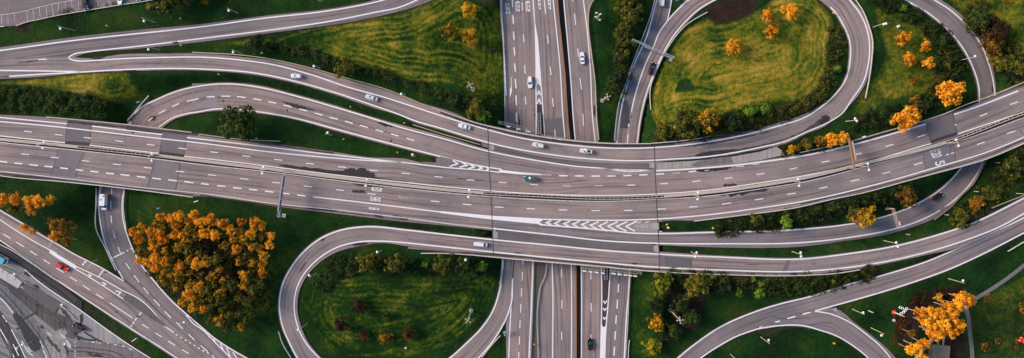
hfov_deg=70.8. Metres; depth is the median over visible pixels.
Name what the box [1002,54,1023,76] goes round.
bush
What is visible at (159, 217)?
birch tree
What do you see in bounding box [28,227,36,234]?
tree
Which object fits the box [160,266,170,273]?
birch tree
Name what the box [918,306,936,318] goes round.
birch tree
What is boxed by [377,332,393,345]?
bush
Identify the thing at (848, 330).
branch road
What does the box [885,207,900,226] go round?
sign gantry
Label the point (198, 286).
birch tree
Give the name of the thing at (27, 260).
guardrail
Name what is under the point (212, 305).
birch tree
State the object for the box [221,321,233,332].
birch tree
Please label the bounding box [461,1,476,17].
tree
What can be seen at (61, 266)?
car
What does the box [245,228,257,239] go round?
birch tree
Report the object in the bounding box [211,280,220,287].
birch tree
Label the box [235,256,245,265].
birch tree
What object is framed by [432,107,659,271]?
motorway bridge
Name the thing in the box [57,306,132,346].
paved yard
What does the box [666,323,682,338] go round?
tree
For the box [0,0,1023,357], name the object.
ground
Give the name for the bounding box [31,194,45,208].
tree
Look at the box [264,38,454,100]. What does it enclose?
hedge
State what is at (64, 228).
tree
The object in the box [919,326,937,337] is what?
birch tree
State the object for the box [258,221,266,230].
birch tree
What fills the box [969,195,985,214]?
bush
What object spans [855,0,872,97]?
guardrail
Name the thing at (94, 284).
highway
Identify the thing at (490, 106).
bush
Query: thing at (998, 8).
undergrowth
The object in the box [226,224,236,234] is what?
birch tree
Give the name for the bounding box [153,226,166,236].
birch tree
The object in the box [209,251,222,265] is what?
birch tree
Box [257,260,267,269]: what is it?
birch tree
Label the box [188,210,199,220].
birch tree
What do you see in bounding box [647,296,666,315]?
tree
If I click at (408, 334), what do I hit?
bush
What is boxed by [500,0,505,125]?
guardrail
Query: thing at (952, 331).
birch tree
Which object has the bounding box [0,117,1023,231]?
motorway eastbound
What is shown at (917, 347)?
birch tree
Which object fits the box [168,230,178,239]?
birch tree
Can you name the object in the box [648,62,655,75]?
car
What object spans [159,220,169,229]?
birch tree
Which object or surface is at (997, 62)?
bush
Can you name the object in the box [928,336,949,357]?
wooden hut
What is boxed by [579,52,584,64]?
car
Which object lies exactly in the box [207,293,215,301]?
birch tree
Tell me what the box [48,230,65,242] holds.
tree
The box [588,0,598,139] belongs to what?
guardrail
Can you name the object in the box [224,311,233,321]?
birch tree
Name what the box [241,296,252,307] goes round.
birch tree
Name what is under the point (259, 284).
birch tree
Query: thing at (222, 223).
birch tree
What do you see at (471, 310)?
floodlight mast
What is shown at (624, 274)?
sign gantry
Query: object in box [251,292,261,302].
birch tree
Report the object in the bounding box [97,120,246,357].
underpass road
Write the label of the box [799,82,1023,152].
guardrail
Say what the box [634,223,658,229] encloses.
concrete gore tip
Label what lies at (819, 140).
bush
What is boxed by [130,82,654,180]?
curving ramp
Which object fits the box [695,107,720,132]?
tree
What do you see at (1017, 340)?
undergrowth
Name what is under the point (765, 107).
bush
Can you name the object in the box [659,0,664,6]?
car
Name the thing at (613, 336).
side road
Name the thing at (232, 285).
birch tree
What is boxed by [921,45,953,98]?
undergrowth
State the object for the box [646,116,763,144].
undergrowth
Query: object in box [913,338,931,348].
birch tree
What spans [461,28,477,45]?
tree
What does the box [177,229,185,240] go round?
birch tree
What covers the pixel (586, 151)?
car
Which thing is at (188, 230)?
birch tree
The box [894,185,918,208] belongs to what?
bush
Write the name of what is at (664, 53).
guardrail
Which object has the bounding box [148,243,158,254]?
birch tree
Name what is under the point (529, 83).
car
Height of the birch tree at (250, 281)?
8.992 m
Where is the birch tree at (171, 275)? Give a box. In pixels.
[167,271,174,279]
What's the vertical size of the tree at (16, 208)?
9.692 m
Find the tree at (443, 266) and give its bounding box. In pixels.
[431,254,452,274]
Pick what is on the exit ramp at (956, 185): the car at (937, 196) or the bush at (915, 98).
the car at (937, 196)
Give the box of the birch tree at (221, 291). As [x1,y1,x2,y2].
[213,287,227,299]
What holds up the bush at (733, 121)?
on the ground at (704, 70)
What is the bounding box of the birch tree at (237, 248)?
[231,244,242,253]
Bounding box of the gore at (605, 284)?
[602,267,608,324]
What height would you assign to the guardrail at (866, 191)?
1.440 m
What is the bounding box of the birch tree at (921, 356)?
[914,352,928,357]
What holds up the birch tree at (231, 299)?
on the ground at (704, 70)
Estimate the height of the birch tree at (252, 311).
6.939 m
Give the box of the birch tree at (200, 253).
[194,248,205,257]
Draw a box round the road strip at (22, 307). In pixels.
[0,284,45,357]
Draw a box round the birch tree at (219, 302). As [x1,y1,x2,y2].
[215,296,228,306]
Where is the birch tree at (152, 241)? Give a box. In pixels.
[148,236,155,245]
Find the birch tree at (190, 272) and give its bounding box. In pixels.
[186,266,196,277]
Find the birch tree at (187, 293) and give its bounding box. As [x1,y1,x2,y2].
[182,289,194,300]
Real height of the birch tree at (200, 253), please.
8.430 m
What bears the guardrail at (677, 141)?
on the loop ramp at (850, 16)
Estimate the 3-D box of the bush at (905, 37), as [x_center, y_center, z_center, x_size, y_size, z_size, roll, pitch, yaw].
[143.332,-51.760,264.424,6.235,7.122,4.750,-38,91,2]
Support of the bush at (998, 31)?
on the ground at (704, 70)
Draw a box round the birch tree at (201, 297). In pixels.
[197,293,207,302]
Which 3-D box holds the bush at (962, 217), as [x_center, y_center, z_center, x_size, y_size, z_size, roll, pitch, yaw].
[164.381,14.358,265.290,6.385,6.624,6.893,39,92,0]
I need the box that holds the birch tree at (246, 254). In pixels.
[242,250,252,259]
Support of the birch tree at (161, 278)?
on the ground at (704, 70)
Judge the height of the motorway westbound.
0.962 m
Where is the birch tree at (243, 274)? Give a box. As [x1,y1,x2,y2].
[238,270,250,281]
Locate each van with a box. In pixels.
[99,194,108,209]
[473,241,487,246]
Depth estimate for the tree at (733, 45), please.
263.64 m
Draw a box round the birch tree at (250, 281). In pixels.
[246,276,256,285]
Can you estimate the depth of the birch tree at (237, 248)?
263.94 m
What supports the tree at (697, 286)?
on the ground at (704, 70)
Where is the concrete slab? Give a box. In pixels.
[0,267,22,287]
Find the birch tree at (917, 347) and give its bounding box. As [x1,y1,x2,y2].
[903,340,923,354]
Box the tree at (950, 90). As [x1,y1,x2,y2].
[936,80,965,106]
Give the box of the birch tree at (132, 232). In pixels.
[128,226,138,236]
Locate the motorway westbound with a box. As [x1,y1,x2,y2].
[0,85,1023,195]
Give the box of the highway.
[0,209,209,357]
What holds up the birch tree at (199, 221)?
on the ground at (704, 70)
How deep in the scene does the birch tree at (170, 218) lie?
263.80 m
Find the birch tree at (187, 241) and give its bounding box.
[182,236,195,246]
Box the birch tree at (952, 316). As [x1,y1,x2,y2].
[942,309,959,323]
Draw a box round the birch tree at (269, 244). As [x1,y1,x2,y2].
[264,240,274,249]
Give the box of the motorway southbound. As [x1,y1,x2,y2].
[501,0,575,357]
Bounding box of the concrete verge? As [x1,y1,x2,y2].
[657,147,783,169]
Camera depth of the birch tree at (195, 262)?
266.58 m
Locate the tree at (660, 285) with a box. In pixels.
[650,271,673,298]
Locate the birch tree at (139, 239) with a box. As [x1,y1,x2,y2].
[133,235,145,244]
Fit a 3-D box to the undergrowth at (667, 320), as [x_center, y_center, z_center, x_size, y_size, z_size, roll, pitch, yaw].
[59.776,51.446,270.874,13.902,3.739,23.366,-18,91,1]
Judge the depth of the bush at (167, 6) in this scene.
262.18 m
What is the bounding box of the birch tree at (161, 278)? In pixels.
[156,274,168,286]
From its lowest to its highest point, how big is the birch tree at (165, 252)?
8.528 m
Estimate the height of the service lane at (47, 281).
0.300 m
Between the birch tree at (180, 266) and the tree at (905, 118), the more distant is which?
the birch tree at (180, 266)
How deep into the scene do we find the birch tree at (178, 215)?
262.87 m
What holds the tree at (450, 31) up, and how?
on the ground at (704, 70)
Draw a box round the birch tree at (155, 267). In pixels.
[149,262,161,272]
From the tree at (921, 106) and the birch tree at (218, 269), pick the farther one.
the birch tree at (218, 269)
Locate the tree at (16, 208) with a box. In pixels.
[6,203,22,213]
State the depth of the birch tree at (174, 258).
269.99 m
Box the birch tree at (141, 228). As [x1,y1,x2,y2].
[137,222,148,233]
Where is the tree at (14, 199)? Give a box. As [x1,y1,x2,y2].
[5,191,21,205]
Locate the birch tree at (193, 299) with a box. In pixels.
[189,294,198,303]
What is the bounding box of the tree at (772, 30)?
[762,24,778,39]
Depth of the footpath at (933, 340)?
268.43 m
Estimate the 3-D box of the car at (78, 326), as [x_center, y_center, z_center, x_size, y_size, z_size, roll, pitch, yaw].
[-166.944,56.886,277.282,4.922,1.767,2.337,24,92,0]
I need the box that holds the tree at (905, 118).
[890,106,921,133]
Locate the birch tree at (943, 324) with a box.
[936,317,951,330]
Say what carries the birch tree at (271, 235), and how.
on the ground at (704, 70)
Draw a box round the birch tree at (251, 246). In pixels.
[247,242,257,251]
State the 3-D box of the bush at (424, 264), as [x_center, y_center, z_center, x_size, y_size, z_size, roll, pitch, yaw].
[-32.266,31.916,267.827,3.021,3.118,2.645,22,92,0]
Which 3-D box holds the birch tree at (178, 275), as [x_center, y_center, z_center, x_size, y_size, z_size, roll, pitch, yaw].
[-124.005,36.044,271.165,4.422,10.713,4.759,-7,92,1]
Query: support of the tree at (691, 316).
on the ground at (704, 70)
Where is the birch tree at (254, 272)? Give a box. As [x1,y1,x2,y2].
[250,267,258,276]
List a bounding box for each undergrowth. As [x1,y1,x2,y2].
[0,84,107,118]
[47,2,116,19]
[187,236,255,310]
[310,253,363,291]
[360,254,488,277]
[463,94,498,118]
[603,0,645,101]
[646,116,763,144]
[648,293,691,345]
[664,264,878,296]
[700,25,845,141]
[714,182,921,237]
[781,132,847,158]
[846,92,943,133]
[870,0,968,82]
[891,315,910,357]
[907,285,958,307]
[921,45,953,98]
[949,145,1023,229]
[950,0,1015,10]
[962,0,1023,86]
[981,293,1023,351]
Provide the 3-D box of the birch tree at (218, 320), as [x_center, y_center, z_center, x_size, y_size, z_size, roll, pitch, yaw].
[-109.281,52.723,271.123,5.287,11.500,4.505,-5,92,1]
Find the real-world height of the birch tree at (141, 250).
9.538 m
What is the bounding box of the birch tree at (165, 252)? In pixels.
[161,246,171,255]
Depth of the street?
278.37 m
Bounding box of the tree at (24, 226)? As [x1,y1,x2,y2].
[19,223,29,231]
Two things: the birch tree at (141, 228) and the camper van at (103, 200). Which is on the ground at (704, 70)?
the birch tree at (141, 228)
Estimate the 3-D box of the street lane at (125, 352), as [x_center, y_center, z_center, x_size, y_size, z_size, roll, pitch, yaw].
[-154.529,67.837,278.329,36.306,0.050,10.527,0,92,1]
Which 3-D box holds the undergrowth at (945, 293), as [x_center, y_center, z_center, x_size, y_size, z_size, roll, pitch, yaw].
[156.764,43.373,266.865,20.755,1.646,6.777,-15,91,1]
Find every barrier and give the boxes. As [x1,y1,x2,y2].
[0,112,1023,199]
[557,0,576,357]
[934,159,987,219]
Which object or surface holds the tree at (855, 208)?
on the ground at (704, 70)
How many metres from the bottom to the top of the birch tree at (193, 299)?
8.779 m
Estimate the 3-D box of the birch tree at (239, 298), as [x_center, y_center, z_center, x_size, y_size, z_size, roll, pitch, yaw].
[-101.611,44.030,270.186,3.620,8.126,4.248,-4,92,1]
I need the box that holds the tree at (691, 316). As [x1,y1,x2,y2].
[681,309,701,324]
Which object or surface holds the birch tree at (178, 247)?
on the ground at (704, 70)
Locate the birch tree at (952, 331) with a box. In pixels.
[937,325,959,338]
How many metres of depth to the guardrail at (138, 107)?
273.99 m
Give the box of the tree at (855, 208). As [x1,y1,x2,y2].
[845,201,861,221]
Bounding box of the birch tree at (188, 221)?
[183,217,193,225]
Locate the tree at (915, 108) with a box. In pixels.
[905,105,922,121]
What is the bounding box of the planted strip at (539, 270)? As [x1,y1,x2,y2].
[531,262,546,357]
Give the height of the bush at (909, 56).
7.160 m
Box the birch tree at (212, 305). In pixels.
[207,301,216,310]
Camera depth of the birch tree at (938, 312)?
256.48 m
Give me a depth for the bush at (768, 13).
264.94 m
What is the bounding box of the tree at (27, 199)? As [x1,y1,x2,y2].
[21,195,34,206]
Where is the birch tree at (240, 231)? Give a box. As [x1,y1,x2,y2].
[236,226,244,234]
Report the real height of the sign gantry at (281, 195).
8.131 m
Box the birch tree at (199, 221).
[193,216,204,227]
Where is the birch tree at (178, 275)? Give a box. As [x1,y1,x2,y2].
[174,270,185,281]
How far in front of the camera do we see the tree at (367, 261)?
263.81 m
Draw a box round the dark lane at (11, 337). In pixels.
[0,311,23,357]
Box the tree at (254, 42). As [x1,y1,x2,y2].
[244,33,264,54]
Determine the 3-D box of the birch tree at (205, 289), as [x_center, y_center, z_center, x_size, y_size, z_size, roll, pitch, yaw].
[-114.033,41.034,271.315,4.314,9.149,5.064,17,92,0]
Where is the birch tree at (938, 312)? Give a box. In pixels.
[924,307,945,320]
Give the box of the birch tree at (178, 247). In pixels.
[171,240,184,252]
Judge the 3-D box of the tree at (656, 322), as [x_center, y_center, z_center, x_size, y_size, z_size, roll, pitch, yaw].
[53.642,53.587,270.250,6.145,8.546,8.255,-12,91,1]
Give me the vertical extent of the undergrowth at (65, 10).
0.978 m
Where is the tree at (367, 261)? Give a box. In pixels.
[355,252,381,272]
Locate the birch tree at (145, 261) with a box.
[141,258,151,266]
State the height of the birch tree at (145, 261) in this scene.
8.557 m
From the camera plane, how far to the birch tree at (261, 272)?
266.79 m
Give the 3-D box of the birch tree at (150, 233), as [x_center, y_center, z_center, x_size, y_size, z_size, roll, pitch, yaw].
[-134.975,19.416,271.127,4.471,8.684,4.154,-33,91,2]
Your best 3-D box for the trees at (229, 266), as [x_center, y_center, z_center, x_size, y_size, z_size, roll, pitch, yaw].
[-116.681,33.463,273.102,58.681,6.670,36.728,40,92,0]
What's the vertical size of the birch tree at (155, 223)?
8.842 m
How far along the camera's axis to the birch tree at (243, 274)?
265.56 m
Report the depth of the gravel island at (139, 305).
276.30 m
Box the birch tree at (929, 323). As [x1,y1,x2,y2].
[913,316,936,328]
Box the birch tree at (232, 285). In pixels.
[227,280,238,292]
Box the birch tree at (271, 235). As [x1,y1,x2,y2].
[266,231,275,239]
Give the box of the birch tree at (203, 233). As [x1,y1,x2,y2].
[198,228,210,238]
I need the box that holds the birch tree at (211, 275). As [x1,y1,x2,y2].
[206,271,218,282]
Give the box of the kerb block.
[493,232,497,237]
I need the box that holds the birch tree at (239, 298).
[234,291,244,302]
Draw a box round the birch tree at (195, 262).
[191,257,202,270]
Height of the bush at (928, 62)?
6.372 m
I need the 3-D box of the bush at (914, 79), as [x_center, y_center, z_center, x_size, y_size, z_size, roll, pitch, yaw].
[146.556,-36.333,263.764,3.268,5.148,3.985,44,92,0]
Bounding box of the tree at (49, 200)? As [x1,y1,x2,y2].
[45,194,56,205]
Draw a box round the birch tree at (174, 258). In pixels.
[170,254,178,263]
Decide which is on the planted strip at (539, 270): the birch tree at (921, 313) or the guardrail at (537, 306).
the guardrail at (537, 306)
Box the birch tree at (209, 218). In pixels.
[203,213,218,226]
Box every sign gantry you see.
[277,170,288,217]
[498,121,540,133]
[580,265,604,273]
[611,268,641,276]
[629,39,673,61]
[846,138,856,168]
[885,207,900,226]
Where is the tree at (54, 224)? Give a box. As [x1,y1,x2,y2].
[47,218,64,232]
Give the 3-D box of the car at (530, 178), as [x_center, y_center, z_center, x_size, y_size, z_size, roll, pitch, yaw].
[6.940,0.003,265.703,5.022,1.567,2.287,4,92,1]
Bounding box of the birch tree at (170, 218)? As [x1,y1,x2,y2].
[164,211,175,222]
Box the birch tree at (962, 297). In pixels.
[949,290,971,303]
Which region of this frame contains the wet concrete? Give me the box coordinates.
[691,157,733,166]
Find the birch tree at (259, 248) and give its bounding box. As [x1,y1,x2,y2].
[256,244,263,252]
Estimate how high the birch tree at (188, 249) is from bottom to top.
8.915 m
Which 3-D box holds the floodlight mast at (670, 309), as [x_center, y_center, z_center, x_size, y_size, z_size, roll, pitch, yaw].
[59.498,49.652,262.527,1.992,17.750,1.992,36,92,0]
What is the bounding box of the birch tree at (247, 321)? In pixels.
[242,315,253,325]
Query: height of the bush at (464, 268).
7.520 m
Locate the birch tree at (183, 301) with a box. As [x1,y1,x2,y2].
[178,295,188,306]
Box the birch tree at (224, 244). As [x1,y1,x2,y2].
[218,240,229,249]
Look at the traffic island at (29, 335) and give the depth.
278.50 m
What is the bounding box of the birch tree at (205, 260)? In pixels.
[198,254,211,267]
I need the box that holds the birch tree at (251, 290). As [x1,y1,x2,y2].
[245,284,258,295]
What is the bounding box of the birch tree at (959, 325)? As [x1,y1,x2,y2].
[949,319,966,332]
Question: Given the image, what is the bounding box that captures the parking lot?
[0,0,146,25]
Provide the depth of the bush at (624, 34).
265.67 m
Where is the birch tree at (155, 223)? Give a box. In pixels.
[150,219,160,228]
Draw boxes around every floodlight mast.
[465,308,472,323]
[466,82,475,91]
[600,93,610,102]
[668,308,682,323]
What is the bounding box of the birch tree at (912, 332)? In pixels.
[903,329,915,337]
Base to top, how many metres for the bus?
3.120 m
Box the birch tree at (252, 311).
[248,308,255,316]
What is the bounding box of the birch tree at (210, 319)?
[206,314,215,324]
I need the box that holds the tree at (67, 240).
[60,234,74,246]
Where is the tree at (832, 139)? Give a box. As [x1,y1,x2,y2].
[824,132,839,147]
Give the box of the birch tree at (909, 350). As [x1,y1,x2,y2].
[898,343,915,355]
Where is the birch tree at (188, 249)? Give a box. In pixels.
[183,245,195,256]
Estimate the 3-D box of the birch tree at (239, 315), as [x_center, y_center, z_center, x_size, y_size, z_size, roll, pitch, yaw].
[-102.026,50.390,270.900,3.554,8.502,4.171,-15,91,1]
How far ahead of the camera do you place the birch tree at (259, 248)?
265.42 m
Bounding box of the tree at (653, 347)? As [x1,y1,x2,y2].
[641,338,661,355]
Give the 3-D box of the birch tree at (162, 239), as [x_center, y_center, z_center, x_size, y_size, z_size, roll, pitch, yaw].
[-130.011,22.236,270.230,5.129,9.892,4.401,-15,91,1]
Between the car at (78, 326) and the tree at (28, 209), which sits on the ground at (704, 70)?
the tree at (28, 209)
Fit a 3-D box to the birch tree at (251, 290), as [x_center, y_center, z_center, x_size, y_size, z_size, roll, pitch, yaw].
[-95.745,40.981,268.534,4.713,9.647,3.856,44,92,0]
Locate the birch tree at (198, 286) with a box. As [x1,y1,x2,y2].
[193,280,203,292]
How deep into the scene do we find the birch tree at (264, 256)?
264.30 m
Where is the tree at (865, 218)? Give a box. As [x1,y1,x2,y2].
[849,205,876,227]
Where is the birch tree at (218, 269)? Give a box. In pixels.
[214,265,222,275]
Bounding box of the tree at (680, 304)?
[670,293,689,313]
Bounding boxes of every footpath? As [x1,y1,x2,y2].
[914,299,974,357]
[964,307,973,357]
[975,264,1023,299]
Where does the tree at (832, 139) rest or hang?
on the ground at (704, 70)
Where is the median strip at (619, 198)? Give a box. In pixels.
[0,111,1023,200]
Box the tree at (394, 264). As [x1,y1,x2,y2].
[383,253,407,272]
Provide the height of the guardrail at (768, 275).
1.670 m
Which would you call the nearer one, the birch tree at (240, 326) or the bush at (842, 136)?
the bush at (842, 136)
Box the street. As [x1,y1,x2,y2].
[0,260,149,357]
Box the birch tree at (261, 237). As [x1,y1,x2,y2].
[257,231,265,241]
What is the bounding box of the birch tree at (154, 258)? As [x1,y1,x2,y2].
[148,252,161,262]
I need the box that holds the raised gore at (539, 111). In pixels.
[537,105,543,135]
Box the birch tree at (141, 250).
[134,246,149,256]
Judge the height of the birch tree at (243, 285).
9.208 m
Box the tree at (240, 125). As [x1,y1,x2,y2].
[217,104,256,141]
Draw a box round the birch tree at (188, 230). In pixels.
[183,225,196,234]
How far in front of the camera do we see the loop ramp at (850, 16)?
266.56 m
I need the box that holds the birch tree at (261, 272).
[258,269,267,278]
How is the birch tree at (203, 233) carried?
on the ground at (704, 70)
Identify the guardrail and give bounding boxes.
[0,175,192,197]
[0,243,55,279]
[48,117,191,132]
[95,188,115,269]
[123,191,126,229]
[127,95,148,120]
[192,52,431,108]
[200,134,280,141]
[278,331,290,357]
[413,124,479,144]
[421,253,471,254]
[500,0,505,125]
[530,262,533,357]
[537,263,546,350]
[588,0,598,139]
[614,0,654,140]
[625,276,630,357]
[649,12,707,109]
[651,135,711,143]
[660,269,859,275]
[695,143,1023,220]
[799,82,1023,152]
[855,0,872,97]
[991,195,1023,207]
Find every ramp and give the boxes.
[0,0,871,162]
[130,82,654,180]
[278,225,513,357]
[408,197,1023,274]
[492,0,995,247]
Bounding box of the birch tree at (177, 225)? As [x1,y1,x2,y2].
[171,221,182,231]
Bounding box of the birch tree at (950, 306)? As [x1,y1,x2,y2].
[934,300,956,312]
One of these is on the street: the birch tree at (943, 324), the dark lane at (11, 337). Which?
the dark lane at (11, 337)
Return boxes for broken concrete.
[42,337,65,357]
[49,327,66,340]
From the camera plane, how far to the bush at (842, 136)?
261.03 m
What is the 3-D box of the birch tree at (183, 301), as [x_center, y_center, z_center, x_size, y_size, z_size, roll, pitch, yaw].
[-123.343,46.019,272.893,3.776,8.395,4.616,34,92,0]
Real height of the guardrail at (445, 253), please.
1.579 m
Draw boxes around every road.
[0,0,431,58]
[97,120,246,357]
[601,0,671,357]
[677,216,1023,357]
[757,307,894,357]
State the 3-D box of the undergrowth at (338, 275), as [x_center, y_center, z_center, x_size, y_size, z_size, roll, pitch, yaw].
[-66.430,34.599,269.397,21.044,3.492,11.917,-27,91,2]
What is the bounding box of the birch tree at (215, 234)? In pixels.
[210,229,222,240]
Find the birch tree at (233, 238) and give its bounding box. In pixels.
[229,233,239,242]
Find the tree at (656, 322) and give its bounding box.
[646,312,663,331]
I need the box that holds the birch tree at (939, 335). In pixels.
[923,328,945,341]
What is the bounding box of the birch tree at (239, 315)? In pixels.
[234,309,243,318]
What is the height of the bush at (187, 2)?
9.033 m
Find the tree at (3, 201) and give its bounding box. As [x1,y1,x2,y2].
[0,193,10,207]
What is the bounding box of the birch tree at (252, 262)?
[247,257,256,266]
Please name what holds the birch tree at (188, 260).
on the ground at (704, 70)
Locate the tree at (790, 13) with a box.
[780,3,798,20]
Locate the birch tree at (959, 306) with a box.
[942,299,968,312]
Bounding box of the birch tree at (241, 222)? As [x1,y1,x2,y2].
[236,218,246,226]
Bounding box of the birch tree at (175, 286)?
[171,282,182,290]
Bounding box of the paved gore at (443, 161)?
[422,156,541,175]
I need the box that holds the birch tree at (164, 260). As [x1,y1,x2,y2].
[159,256,171,266]
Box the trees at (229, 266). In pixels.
[136,222,273,327]
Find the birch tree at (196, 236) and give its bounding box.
[191,230,201,240]
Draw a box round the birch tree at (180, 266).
[173,259,187,271]
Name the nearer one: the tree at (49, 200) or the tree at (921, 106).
the tree at (921, 106)
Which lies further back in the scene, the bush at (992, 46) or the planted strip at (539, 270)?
the planted strip at (539, 270)
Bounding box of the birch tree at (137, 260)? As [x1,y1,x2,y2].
[134,257,141,263]
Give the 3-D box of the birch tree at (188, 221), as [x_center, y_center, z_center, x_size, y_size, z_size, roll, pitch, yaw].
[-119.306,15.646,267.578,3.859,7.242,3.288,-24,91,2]
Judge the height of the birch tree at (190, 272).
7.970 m
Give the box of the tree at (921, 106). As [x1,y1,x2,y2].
[914,99,929,114]
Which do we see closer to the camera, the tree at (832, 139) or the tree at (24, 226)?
the tree at (832, 139)
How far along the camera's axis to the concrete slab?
277.77 m
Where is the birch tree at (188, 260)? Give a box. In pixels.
[184,255,193,265]
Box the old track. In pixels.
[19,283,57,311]
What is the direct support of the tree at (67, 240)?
on the ground at (704, 70)
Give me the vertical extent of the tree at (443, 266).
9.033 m
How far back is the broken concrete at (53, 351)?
278.63 m
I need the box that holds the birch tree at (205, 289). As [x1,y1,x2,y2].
[200,282,211,294]
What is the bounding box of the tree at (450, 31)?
[441,23,457,38]
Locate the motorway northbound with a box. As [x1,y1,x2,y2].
[563,0,602,357]
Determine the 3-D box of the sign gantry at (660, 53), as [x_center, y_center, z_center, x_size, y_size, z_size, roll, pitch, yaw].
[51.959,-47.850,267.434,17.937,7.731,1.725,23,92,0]
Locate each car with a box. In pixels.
[55,262,68,271]
[72,322,85,330]
[82,0,89,9]
[291,73,301,78]
[365,94,377,101]
[458,123,470,129]
[524,176,537,181]
[527,76,532,87]
[532,142,544,148]
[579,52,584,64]
[580,148,592,153]
[588,338,592,350]
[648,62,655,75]
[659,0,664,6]
[931,192,942,201]
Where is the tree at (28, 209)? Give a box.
[25,204,41,215]
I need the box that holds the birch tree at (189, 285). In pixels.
[184,278,197,289]
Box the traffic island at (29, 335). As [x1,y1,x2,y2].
[13,312,40,350]
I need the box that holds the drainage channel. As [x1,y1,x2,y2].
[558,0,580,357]
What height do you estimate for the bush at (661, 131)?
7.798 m
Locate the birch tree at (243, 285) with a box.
[237,280,247,289]
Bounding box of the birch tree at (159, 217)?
[155,213,164,220]
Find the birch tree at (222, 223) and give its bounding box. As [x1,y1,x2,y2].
[215,218,230,229]
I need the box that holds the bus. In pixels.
[0,254,8,263]
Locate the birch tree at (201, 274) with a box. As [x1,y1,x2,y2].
[196,271,206,279]
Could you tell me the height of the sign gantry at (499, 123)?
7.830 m
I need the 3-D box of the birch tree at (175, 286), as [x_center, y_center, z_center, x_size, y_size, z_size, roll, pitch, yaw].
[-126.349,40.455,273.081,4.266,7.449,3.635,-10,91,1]
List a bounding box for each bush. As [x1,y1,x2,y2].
[146,0,181,17]
[177,0,195,8]
[333,56,354,79]
[334,316,348,331]
[350,298,367,313]
[359,329,369,341]
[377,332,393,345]
[382,311,390,321]
[402,326,416,340]
[421,261,428,267]
[447,90,462,109]
[454,257,477,278]
[460,96,473,106]
[465,96,484,118]
[475,108,491,123]
[475,261,487,270]
[483,97,497,112]
[606,69,626,88]
[613,1,643,25]
[613,22,636,46]
[613,45,630,65]
[620,0,636,4]
[654,119,673,140]
[669,105,699,140]
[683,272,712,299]
[709,275,716,280]
[712,276,731,294]
[720,109,746,130]
[734,287,743,297]
[739,101,757,116]
[750,213,764,226]
[754,287,765,298]
[757,100,772,114]
[762,7,773,22]
[780,214,792,230]
[786,145,795,155]
[793,144,801,151]
[800,138,812,149]
[814,136,826,147]
[833,65,841,71]
[836,131,850,145]
[888,113,900,124]
[894,31,911,45]
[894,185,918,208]
[899,5,908,11]
[902,51,916,66]
[907,75,918,84]
[908,94,919,104]
[919,38,931,51]
[921,56,935,68]
[933,292,942,301]
[948,208,970,228]
[964,4,989,33]
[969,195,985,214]
[979,36,1004,58]
[980,183,1003,202]
[981,16,1012,42]
[988,53,1014,71]
[1000,155,1023,181]
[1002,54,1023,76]
[1002,67,1021,83]
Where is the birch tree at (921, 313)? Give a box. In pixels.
[910,306,928,318]
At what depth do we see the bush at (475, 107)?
263.77 m
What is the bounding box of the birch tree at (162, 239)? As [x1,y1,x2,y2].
[156,236,170,244]
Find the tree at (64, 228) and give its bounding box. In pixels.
[58,220,77,235]
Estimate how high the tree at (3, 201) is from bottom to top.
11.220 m
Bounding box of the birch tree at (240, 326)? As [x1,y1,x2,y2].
[235,323,245,331]
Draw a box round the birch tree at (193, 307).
[188,304,198,312]
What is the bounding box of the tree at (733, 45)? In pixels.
[726,38,744,55]
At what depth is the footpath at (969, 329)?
267.62 m
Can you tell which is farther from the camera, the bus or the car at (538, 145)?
the bus
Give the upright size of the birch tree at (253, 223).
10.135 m
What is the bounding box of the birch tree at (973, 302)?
[965,295,976,306]
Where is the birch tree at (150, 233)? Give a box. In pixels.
[144,226,155,237]
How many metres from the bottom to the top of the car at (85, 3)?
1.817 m
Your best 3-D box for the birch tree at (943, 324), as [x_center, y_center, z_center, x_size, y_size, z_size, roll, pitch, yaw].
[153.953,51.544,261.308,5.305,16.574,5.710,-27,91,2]
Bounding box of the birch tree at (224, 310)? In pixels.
[218,306,227,313]
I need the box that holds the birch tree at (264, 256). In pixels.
[258,251,270,262]
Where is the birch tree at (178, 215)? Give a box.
[173,210,187,221]
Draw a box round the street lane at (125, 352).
[66,341,147,357]
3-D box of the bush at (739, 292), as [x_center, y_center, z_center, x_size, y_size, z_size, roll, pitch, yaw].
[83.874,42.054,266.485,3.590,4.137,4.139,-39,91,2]
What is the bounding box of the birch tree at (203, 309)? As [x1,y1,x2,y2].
[200,304,207,313]
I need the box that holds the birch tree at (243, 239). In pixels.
[238,234,249,244]
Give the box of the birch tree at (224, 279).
[219,275,231,286]
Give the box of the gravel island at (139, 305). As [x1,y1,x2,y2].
[123,293,164,326]
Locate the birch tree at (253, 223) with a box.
[249,216,260,228]
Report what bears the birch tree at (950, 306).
on the ground at (704, 70)
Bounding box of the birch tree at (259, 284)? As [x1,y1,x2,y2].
[255,279,264,289]
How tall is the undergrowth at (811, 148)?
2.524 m
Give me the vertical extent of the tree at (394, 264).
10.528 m
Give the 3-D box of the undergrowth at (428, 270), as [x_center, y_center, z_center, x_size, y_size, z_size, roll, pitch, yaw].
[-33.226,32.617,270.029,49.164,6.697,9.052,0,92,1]
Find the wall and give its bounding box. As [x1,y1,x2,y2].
[16,0,150,25]
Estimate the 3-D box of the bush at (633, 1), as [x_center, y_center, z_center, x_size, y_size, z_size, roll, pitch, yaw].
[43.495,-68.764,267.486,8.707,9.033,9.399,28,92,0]
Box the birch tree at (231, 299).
[227,296,235,306]
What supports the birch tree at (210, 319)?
on the ground at (704, 70)
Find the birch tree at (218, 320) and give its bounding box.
[212,314,225,326]
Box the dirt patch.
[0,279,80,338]
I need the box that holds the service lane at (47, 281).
[0,245,81,309]

